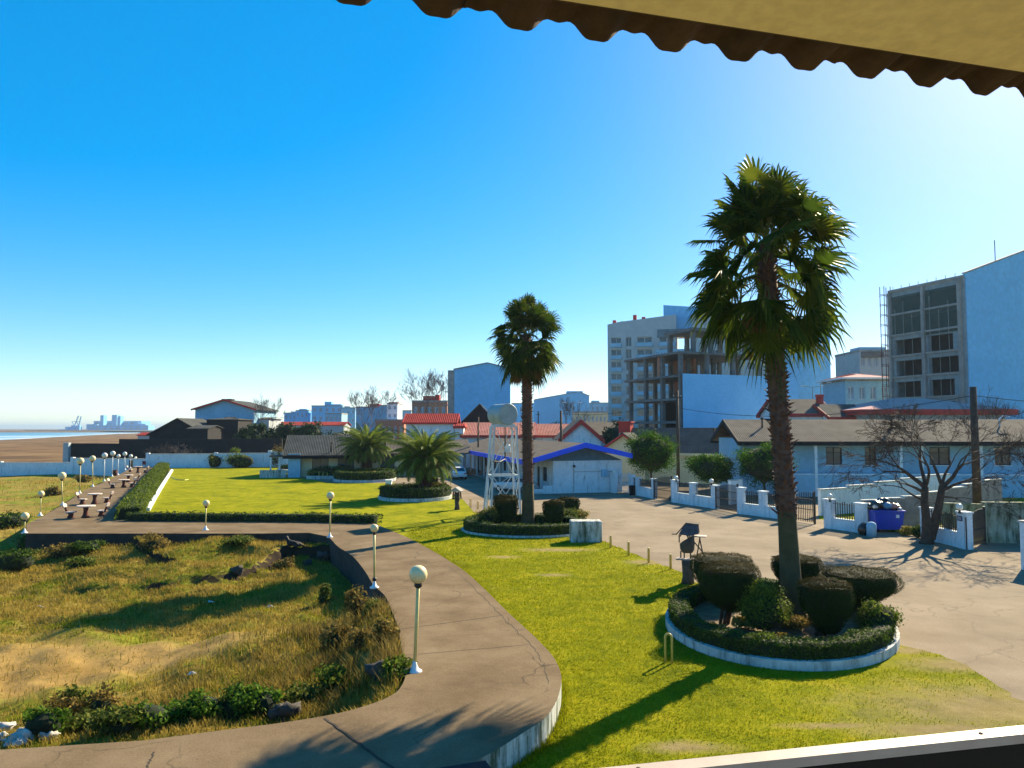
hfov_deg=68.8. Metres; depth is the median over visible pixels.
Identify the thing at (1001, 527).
garden wall
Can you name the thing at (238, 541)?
weed clump
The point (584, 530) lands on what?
stone block
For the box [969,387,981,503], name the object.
utility pole
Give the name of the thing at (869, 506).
rubbish bag
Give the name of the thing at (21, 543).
weed clump
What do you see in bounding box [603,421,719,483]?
cream house
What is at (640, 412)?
window
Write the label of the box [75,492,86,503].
stone chair
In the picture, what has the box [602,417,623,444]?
leafy tree
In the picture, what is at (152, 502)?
lawn kerb
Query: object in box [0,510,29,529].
weed clump
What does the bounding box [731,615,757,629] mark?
leafy shrub
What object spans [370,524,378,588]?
globe lamp
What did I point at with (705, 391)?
concrete frame
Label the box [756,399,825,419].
long red house
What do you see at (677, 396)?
utility pole
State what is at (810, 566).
clipped shrub
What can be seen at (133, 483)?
stone chair
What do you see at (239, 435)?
evergreen tree
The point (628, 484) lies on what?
garden gate
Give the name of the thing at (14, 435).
sea
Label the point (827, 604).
clipped shrub
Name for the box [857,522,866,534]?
rubbish bag
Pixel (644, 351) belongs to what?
window
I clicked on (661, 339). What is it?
window
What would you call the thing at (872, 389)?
window
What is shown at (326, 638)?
weed clump
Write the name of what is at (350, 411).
town house
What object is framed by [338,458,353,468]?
window
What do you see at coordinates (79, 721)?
weed clump
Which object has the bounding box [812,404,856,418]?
pale roof wing
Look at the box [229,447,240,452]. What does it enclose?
leafy shrub
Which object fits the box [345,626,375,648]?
weed clump
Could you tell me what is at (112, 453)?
globe lamp
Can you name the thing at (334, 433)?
leafy tree
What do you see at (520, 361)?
fan palm
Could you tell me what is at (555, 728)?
edge grass
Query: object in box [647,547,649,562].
post
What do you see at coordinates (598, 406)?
block
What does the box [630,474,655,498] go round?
garden wall
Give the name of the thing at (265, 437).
evergreen tree
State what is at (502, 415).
water tower
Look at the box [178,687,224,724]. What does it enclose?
weed clump
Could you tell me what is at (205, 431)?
shed
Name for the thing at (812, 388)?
street light
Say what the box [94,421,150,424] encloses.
warehouse
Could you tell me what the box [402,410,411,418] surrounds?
town house
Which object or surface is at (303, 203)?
sky
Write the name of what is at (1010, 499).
garden lawn
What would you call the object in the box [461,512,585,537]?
flower bed
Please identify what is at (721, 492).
garden gate
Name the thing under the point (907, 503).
garden wall
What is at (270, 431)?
evergreen tree
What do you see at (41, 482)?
beach grass
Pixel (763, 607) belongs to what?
leafy shrub
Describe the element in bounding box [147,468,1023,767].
lawn
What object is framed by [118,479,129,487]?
stone table
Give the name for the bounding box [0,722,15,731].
rock
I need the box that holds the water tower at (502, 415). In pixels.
[483,403,520,513]
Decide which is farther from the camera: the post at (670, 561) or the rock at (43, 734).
the post at (670, 561)
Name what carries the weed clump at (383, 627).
on the ground at (49, 449)
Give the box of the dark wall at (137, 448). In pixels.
[71,439,282,458]
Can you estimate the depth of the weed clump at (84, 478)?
99.59 m
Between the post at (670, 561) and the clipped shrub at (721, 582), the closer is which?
the clipped shrub at (721, 582)
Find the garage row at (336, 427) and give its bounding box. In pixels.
[281,422,351,450]
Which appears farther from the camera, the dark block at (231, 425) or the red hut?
the red hut
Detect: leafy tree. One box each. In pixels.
[324,430,343,434]
[375,425,397,443]
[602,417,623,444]
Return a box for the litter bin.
[629,485,634,494]
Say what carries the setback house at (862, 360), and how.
on the ground at (49, 449)
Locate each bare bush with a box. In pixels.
[144,445,165,453]
[159,442,179,453]
[170,443,189,453]
[181,447,202,453]
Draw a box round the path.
[0,467,560,767]
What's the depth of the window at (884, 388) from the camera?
138.40 m
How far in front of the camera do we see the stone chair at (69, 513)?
49.16 m
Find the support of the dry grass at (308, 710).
on the ground at (49, 449)
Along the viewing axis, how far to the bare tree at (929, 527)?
39.12 m
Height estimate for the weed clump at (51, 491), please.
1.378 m
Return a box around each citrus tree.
[623,426,680,480]
[681,451,735,484]
[731,441,798,490]
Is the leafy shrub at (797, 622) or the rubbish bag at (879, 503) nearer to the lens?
the leafy shrub at (797, 622)
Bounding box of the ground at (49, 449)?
[0,429,402,749]
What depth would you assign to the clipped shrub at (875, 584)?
22.37 m
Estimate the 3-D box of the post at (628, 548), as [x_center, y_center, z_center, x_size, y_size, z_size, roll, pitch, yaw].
[5.506,7.796,35.307,0.056,0.738,0.216,-2,-4,28]
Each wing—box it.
[511,403,533,421]
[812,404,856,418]
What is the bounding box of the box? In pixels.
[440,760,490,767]
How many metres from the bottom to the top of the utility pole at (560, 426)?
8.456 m
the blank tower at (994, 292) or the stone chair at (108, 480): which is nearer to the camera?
the stone chair at (108, 480)
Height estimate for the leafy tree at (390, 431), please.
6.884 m
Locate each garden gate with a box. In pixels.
[618,473,629,492]
[653,476,671,499]
[715,484,738,511]
[795,491,815,523]
[964,506,986,549]
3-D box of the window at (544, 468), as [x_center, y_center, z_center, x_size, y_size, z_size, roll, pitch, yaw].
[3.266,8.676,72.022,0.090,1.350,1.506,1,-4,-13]
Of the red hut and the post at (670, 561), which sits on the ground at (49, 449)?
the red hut
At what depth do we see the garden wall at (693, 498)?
58.39 m
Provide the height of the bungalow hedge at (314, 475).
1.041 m
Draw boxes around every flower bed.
[333,468,395,482]
[378,482,451,501]
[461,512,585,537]
[665,577,899,671]
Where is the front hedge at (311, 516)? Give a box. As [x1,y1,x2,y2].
[124,509,383,523]
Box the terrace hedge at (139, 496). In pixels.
[113,461,169,520]
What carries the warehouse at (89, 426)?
on the headland
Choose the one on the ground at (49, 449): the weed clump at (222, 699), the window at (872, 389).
the weed clump at (222, 699)
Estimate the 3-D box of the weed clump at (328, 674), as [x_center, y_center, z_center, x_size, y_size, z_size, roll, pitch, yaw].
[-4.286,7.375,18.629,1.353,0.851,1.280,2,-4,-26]
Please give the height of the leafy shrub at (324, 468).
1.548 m
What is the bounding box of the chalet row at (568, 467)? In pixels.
[464,437,632,493]
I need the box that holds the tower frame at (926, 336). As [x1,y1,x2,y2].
[879,275,968,403]
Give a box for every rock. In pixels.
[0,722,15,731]
[0,731,9,740]
[3,738,14,746]
[8,728,33,741]
[12,737,26,746]
[37,730,60,739]
[230,565,242,575]
[267,701,300,722]
[302,559,312,565]
[316,551,329,560]
[365,659,385,682]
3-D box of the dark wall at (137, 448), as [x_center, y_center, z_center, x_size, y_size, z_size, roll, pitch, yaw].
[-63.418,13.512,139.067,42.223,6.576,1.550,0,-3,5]
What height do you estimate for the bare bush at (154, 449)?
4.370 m
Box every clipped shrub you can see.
[493,494,517,508]
[496,497,518,524]
[542,499,564,524]
[558,495,579,510]
[689,551,755,584]
[697,560,761,624]
[770,554,824,581]
[795,575,856,636]
[818,564,903,616]
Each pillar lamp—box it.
[827,494,832,501]
[956,504,962,513]
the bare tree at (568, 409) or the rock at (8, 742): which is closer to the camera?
the rock at (8, 742)
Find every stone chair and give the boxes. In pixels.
[62,503,76,517]
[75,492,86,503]
[96,502,109,516]
[102,491,113,502]
[107,478,114,487]
[128,477,136,486]
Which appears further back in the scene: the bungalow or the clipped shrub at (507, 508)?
the bungalow
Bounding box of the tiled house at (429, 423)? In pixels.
[402,413,460,438]
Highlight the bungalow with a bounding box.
[260,435,471,477]
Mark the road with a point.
(964, 606)
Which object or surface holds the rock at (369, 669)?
on the ground at (49, 449)
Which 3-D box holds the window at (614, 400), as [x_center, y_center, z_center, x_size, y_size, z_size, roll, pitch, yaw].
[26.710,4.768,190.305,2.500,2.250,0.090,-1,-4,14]
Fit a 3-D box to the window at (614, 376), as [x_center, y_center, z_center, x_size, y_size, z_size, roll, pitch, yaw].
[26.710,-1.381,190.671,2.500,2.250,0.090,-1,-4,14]
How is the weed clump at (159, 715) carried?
on the ground at (49, 449)
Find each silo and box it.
[100,415,106,424]
[112,415,119,424]
[118,416,123,424]
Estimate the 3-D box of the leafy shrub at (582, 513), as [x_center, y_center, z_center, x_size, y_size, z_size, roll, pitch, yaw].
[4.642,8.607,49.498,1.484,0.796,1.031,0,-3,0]
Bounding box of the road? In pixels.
[300,467,1023,700]
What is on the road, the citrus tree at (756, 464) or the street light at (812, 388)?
the citrus tree at (756, 464)
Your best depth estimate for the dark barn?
131.89 m
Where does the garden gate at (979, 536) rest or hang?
attached to the garden wall at (947, 535)
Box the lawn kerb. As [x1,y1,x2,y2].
[146,469,172,510]
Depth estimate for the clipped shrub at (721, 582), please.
21.79 m
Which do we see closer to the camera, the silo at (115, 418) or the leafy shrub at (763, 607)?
the leafy shrub at (763, 607)
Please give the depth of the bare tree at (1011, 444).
47.34 m
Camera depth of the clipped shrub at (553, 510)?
44.76 m
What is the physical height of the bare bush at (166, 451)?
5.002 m
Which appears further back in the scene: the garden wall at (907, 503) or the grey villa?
the grey villa
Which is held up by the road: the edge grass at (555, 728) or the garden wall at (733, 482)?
the garden wall at (733, 482)
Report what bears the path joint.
on the path
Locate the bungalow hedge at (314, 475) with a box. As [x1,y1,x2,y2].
[306,471,333,478]
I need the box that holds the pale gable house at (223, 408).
[191,399,275,424]
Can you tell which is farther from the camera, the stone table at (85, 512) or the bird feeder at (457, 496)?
the bird feeder at (457, 496)
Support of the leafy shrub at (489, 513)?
on the flower bed at (479, 524)
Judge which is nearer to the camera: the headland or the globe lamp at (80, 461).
the globe lamp at (80, 461)
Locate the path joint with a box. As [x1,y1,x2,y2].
[146,538,548,767]
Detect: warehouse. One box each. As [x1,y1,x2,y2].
[86,424,99,429]
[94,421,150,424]
[94,425,154,429]
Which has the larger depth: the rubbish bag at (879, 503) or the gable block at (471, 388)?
the gable block at (471, 388)
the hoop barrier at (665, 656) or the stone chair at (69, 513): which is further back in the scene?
the stone chair at (69, 513)
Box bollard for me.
[866,522,876,536]
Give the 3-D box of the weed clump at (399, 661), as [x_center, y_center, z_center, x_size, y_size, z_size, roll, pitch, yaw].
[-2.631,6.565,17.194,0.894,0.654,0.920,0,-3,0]
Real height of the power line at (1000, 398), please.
0.606 m
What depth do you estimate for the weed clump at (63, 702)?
18.06 m
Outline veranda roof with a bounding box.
[337,0,1023,97]
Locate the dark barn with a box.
[461,403,489,422]
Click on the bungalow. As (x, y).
(302, 454)
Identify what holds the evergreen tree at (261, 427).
on the ground at (49, 449)
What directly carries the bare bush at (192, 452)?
on the ground at (49, 449)
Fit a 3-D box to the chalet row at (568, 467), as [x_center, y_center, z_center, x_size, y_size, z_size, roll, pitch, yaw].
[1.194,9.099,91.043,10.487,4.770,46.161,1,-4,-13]
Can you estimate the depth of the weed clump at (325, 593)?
30.30 m
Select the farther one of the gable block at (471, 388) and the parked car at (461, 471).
the gable block at (471, 388)
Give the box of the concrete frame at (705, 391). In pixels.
[624,327,798,427]
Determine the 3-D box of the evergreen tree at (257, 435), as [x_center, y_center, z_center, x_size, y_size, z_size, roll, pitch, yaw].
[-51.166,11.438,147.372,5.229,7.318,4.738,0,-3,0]
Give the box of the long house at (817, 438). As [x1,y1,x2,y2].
[710,415,1023,497]
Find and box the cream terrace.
[573,411,607,421]
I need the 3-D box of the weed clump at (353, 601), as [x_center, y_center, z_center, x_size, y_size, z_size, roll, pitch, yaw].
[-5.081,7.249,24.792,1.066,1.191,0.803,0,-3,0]
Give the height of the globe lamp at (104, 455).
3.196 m
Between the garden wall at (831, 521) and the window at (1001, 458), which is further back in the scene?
the window at (1001, 458)
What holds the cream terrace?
on the ground at (49, 449)
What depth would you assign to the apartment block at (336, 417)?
329.78 m
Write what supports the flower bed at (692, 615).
on the lawn at (251, 490)
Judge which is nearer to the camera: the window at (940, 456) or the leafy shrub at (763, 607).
the leafy shrub at (763, 607)
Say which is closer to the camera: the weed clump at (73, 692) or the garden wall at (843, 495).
the weed clump at (73, 692)
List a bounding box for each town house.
[341,406,355,427]
[356,404,380,431]
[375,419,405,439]
[379,405,386,418]
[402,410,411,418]
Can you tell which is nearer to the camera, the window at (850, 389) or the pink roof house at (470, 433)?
the pink roof house at (470, 433)
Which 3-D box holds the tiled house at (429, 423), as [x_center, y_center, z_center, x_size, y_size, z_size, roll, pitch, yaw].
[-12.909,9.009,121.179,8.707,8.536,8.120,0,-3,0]
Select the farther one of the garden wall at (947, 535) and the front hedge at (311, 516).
the front hedge at (311, 516)
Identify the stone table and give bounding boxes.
[76,505,95,517]
[87,493,101,503]
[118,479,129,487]
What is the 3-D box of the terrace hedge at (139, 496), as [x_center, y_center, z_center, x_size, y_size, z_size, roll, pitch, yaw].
[-38.179,10.168,79.345,2.104,1.338,68.399,1,-4,-23]
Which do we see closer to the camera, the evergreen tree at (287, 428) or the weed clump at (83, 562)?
the weed clump at (83, 562)
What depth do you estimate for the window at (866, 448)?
67.17 m
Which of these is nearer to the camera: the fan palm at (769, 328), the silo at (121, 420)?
the fan palm at (769, 328)
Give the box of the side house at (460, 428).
[453,424,466,466]
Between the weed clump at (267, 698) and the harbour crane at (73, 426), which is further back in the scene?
the harbour crane at (73, 426)
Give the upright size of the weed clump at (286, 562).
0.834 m
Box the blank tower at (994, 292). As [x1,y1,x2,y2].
[962,240,1023,418]
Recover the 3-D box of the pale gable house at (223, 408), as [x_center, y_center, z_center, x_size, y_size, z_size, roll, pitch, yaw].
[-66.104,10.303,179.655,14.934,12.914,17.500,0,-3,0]
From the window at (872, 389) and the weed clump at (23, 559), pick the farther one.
the window at (872, 389)
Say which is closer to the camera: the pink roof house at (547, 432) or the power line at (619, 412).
the power line at (619, 412)
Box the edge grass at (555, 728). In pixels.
[412,539,575,767]
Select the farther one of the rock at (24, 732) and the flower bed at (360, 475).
the flower bed at (360, 475)
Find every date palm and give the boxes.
[334,423,393,468]
[383,424,462,488]
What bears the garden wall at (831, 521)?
on the ground at (49, 449)
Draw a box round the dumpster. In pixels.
[868,508,905,531]
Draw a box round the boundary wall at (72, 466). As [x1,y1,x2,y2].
[0,450,287,475]
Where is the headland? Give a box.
[24,430,153,432]
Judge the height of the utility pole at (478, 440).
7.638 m
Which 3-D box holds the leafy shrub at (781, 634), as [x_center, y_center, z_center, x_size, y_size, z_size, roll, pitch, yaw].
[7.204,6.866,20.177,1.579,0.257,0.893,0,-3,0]
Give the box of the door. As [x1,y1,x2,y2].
[538,466,539,487]
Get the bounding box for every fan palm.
[485,291,565,524]
[679,154,861,616]
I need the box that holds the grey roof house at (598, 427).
[585,422,615,445]
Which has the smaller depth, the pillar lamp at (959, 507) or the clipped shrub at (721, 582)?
the clipped shrub at (721, 582)
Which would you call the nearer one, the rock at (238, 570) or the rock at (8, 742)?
the rock at (8, 742)
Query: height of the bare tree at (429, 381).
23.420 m
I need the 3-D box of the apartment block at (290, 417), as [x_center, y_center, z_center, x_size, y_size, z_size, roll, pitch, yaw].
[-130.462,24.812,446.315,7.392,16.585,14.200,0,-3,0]
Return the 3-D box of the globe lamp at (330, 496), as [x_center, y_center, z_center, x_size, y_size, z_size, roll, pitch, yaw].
[-9.889,7.104,40.642,0.410,2.474,0.410,0,-3,0]
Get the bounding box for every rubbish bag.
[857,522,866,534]
[867,503,873,509]
[871,500,884,508]
[877,497,890,502]
[883,502,891,509]
[891,502,898,508]
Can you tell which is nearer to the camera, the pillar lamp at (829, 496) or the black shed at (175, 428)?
the pillar lamp at (829, 496)
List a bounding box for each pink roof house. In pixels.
[460,422,537,466]
[533,424,568,440]
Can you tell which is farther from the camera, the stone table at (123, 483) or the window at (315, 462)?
the window at (315, 462)
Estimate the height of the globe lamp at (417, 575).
2.447 m
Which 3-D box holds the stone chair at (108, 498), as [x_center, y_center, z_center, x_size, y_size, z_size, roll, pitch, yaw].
[-32.126,8.989,59.503,0.752,0.956,0.456,0,-3,0]
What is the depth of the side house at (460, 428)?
115.76 m
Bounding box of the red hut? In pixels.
[136,432,149,438]
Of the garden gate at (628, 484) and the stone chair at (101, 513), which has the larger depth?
the garden gate at (628, 484)
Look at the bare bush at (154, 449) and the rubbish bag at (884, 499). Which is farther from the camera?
the bare bush at (154, 449)
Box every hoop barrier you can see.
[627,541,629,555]
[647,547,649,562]
[664,633,672,663]
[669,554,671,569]
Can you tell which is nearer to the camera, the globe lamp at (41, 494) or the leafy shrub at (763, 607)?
the leafy shrub at (763, 607)
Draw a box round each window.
[312,459,328,470]
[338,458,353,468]
[380,454,393,467]
[543,467,546,480]
[611,338,620,342]
[612,350,620,354]
[612,362,620,366]
[612,374,620,379]
[612,386,620,391]
[612,398,621,403]
[612,410,621,415]
[626,338,630,345]
[626,350,630,357]
[637,337,651,342]
[637,349,651,354]
[637,363,651,366]
[637,374,652,378]
[638,386,652,390]
[638,410,652,415]
[638,424,652,427]
[660,338,673,341]
[825,447,842,465]
[848,387,852,398]
[859,387,864,398]
[865,447,875,465]
[870,387,875,398]
[881,387,886,398]
[929,447,951,465]
[994,447,1012,465]
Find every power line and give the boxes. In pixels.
[561,400,674,414]
[681,396,968,415]
[979,396,1021,400]
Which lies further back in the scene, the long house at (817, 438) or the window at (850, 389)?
the window at (850, 389)
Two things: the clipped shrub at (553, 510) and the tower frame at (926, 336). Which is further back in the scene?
the tower frame at (926, 336)
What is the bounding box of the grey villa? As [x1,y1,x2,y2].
[816,374,889,404]
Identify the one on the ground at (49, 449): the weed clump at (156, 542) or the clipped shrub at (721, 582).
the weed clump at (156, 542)
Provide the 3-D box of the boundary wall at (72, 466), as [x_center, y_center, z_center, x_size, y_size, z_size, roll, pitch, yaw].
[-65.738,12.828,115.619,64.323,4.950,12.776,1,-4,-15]
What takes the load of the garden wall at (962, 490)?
on the road
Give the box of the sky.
[0,0,1023,428]
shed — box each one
[146,418,205,438]
[186,425,224,438]
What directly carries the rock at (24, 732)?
on the ground at (49, 449)
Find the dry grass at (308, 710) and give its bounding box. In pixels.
[0,534,406,749]
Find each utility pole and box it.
[477,417,478,472]
[560,411,561,441]
[672,390,681,486]
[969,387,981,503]
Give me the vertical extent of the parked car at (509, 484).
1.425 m
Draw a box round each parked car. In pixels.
[448,467,466,479]
[493,476,538,491]
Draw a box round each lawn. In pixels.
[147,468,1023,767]
[819,498,1023,538]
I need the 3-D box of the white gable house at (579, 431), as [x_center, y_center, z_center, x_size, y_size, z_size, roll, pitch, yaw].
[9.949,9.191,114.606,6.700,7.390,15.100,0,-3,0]
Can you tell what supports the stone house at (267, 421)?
on the ground at (49, 449)
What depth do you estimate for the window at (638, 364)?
189.33 m
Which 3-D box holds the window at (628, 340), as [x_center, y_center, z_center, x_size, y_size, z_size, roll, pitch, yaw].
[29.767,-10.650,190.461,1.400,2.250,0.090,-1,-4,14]
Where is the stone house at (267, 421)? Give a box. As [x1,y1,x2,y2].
[258,417,281,431]
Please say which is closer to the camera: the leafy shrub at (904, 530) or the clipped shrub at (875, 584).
the clipped shrub at (875, 584)
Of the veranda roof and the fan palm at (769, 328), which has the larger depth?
the fan palm at (769, 328)
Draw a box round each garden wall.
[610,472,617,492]
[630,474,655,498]
[670,479,719,508]
[727,478,742,504]
[736,487,797,518]
[817,474,950,515]
[822,498,868,532]
[860,495,920,529]
[918,506,973,549]
[929,478,1002,519]
[942,502,981,529]
[980,501,1023,542]
[1017,520,1023,569]
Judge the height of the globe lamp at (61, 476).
2.550 m
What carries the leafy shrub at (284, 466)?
on the ground at (49, 449)
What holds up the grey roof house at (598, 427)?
on the ground at (49, 449)
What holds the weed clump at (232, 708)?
on the ground at (49, 449)
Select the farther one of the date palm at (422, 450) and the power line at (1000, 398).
the date palm at (422, 450)
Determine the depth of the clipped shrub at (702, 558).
25.13 m
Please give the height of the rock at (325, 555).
0.623 m
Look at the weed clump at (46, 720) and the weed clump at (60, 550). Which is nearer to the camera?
the weed clump at (46, 720)
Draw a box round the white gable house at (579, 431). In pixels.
[553,419,604,445]
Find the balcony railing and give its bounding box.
[603,725,1023,767]
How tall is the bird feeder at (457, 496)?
1.742 m
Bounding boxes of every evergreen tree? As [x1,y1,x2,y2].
[232,427,256,437]
[232,432,251,438]
[247,424,264,438]
[253,422,267,438]
[264,427,284,444]
[264,433,274,438]
[274,424,285,445]
[279,421,294,449]
[292,426,308,434]
[301,422,314,434]
[303,421,323,434]
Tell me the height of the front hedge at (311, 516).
0.880 m
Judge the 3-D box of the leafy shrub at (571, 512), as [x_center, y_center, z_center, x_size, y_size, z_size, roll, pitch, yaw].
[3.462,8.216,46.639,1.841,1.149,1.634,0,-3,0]
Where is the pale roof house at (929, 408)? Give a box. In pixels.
[840,398,1017,418]
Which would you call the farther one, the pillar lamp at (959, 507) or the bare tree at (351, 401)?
the bare tree at (351, 401)
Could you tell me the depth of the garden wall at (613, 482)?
69.71 m
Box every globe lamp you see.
[21,512,29,533]
[37,491,44,515]
[58,472,65,504]
[77,458,83,493]
[89,456,95,486]
[102,453,107,480]
[110,451,115,476]
[203,500,209,529]
[327,492,333,537]
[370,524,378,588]
[409,565,426,673]
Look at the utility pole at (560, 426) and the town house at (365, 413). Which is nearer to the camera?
the utility pole at (560, 426)
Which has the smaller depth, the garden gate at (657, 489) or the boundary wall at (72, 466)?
the garden gate at (657, 489)
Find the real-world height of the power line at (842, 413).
1.181 m
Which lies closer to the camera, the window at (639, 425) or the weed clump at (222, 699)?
the weed clump at (222, 699)
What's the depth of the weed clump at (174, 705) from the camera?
16.80 m
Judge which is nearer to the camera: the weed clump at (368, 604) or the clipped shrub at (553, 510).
the weed clump at (368, 604)
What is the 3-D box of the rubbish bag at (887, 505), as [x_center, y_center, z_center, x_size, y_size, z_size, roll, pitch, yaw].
[21.767,7.085,43.390,0.528,0.446,0.497,1,-4,-20]
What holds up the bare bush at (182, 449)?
on the ground at (49, 449)
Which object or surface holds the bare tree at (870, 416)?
on the ground at (49, 449)
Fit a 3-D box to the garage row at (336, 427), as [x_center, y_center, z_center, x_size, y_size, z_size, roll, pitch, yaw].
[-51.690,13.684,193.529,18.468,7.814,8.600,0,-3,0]
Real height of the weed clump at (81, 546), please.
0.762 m
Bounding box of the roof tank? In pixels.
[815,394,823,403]
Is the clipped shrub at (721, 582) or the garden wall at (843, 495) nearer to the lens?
the clipped shrub at (721, 582)
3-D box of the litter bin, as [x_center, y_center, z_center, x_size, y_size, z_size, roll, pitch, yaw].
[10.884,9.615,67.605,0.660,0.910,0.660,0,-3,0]
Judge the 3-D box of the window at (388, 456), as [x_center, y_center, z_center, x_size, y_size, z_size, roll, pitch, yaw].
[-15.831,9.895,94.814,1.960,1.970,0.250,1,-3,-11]
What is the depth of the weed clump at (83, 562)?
37.49 m
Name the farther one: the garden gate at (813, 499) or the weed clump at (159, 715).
the garden gate at (813, 499)
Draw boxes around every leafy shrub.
[206,453,221,467]
[222,452,253,467]
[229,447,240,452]
[271,444,282,466]
[275,463,287,468]
[306,465,334,472]
[329,464,351,471]
[431,481,451,487]
[471,506,501,523]
[564,507,581,516]
[577,508,590,518]
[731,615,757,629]
[733,578,795,629]
[748,630,775,644]
[754,631,801,638]
[779,613,810,629]
[852,597,904,629]
[896,525,912,535]
[910,524,920,537]
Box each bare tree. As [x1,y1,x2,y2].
[252,390,292,426]
[348,386,398,430]
[397,368,447,412]
[559,396,594,423]
[819,403,1023,544]
[851,397,912,418]
[953,386,1023,418]
[985,423,1023,465]
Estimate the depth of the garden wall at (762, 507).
51.36 m
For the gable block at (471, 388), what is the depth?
176.29 m
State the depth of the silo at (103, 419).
2298.12 m
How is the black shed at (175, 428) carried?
on the ground at (49, 449)
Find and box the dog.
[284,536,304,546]
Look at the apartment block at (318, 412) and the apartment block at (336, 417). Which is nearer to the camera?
the apartment block at (336, 417)
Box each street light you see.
[562,402,581,420]
[801,385,823,398]
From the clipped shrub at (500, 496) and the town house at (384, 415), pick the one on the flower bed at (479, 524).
the clipped shrub at (500, 496)
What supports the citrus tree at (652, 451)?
on the road
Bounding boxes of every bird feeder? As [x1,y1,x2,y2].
[451,487,463,509]
[672,521,706,584]
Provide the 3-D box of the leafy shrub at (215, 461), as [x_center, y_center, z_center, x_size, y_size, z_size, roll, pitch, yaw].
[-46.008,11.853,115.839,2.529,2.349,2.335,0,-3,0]
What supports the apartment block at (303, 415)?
on the ground at (49, 449)
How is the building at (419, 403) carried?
on the ground at (49, 449)
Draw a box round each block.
[205,417,252,438]
[284,411,295,421]
[295,409,310,421]
[311,402,344,421]
[325,413,347,421]
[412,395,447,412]
[443,362,510,423]
[533,391,589,423]
[569,519,601,542]
[589,401,607,410]
[766,333,830,398]
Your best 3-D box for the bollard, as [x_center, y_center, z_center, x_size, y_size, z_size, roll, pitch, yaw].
[20.055,8.106,41.697,0.520,0.840,0.520,0,-3,0]
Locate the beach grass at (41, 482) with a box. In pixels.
[0,476,108,549]
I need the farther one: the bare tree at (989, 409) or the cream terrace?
the cream terrace
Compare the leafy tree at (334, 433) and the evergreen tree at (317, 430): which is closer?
the leafy tree at (334, 433)
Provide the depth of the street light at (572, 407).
149.91 m
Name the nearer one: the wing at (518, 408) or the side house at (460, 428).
the side house at (460, 428)
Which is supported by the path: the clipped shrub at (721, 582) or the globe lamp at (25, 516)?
the globe lamp at (25, 516)
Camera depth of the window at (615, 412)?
190.14 m
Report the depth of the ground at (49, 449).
27.41 m
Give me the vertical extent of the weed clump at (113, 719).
0.637 m
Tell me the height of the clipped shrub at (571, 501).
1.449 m
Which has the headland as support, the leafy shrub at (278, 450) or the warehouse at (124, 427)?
the warehouse at (124, 427)
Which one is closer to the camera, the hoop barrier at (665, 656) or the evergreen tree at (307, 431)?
the hoop barrier at (665, 656)
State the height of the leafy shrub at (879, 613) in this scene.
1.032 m
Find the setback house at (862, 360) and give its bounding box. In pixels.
[835,347,888,376]
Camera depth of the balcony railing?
1.18 m
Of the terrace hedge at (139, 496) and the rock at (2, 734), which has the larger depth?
the terrace hedge at (139, 496)
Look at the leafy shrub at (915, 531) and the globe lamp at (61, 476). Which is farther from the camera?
the globe lamp at (61, 476)
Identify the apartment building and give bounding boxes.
[607,305,764,427]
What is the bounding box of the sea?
[0,432,129,439]
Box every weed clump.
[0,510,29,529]
[0,545,41,570]
[12,536,25,550]
[19,705,71,735]
[39,689,83,715]
[40,542,81,558]
[42,485,64,495]
[56,683,90,715]
[59,556,98,569]
[62,705,103,735]
[64,539,108,553]
[72,474,91,482]
[78,679,123,711]
[85,704,148,735]
[123,697,178,732]
[135,532,170,551]
[160,697,192,725]
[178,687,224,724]
[209,688,233,720]
[219,681,268,720]
[220,534,256,545]
[238,682,283,717]
[271,555,294,570]
[277,678,331,708]
[311,663,361,695]
[316,581,332,604]
[317,618,355,654]
[343,584,371,618]
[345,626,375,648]
[362,597,383,619]
[368,614,399,647]
[378,653,417,682]
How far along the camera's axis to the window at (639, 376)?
189.17 m
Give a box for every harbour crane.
[71,415,78,428]
[76,416,81,429]
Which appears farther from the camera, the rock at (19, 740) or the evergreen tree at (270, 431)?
the evergreen tree at (270, 431)
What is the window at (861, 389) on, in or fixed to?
in the grey villa
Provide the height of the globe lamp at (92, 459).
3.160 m

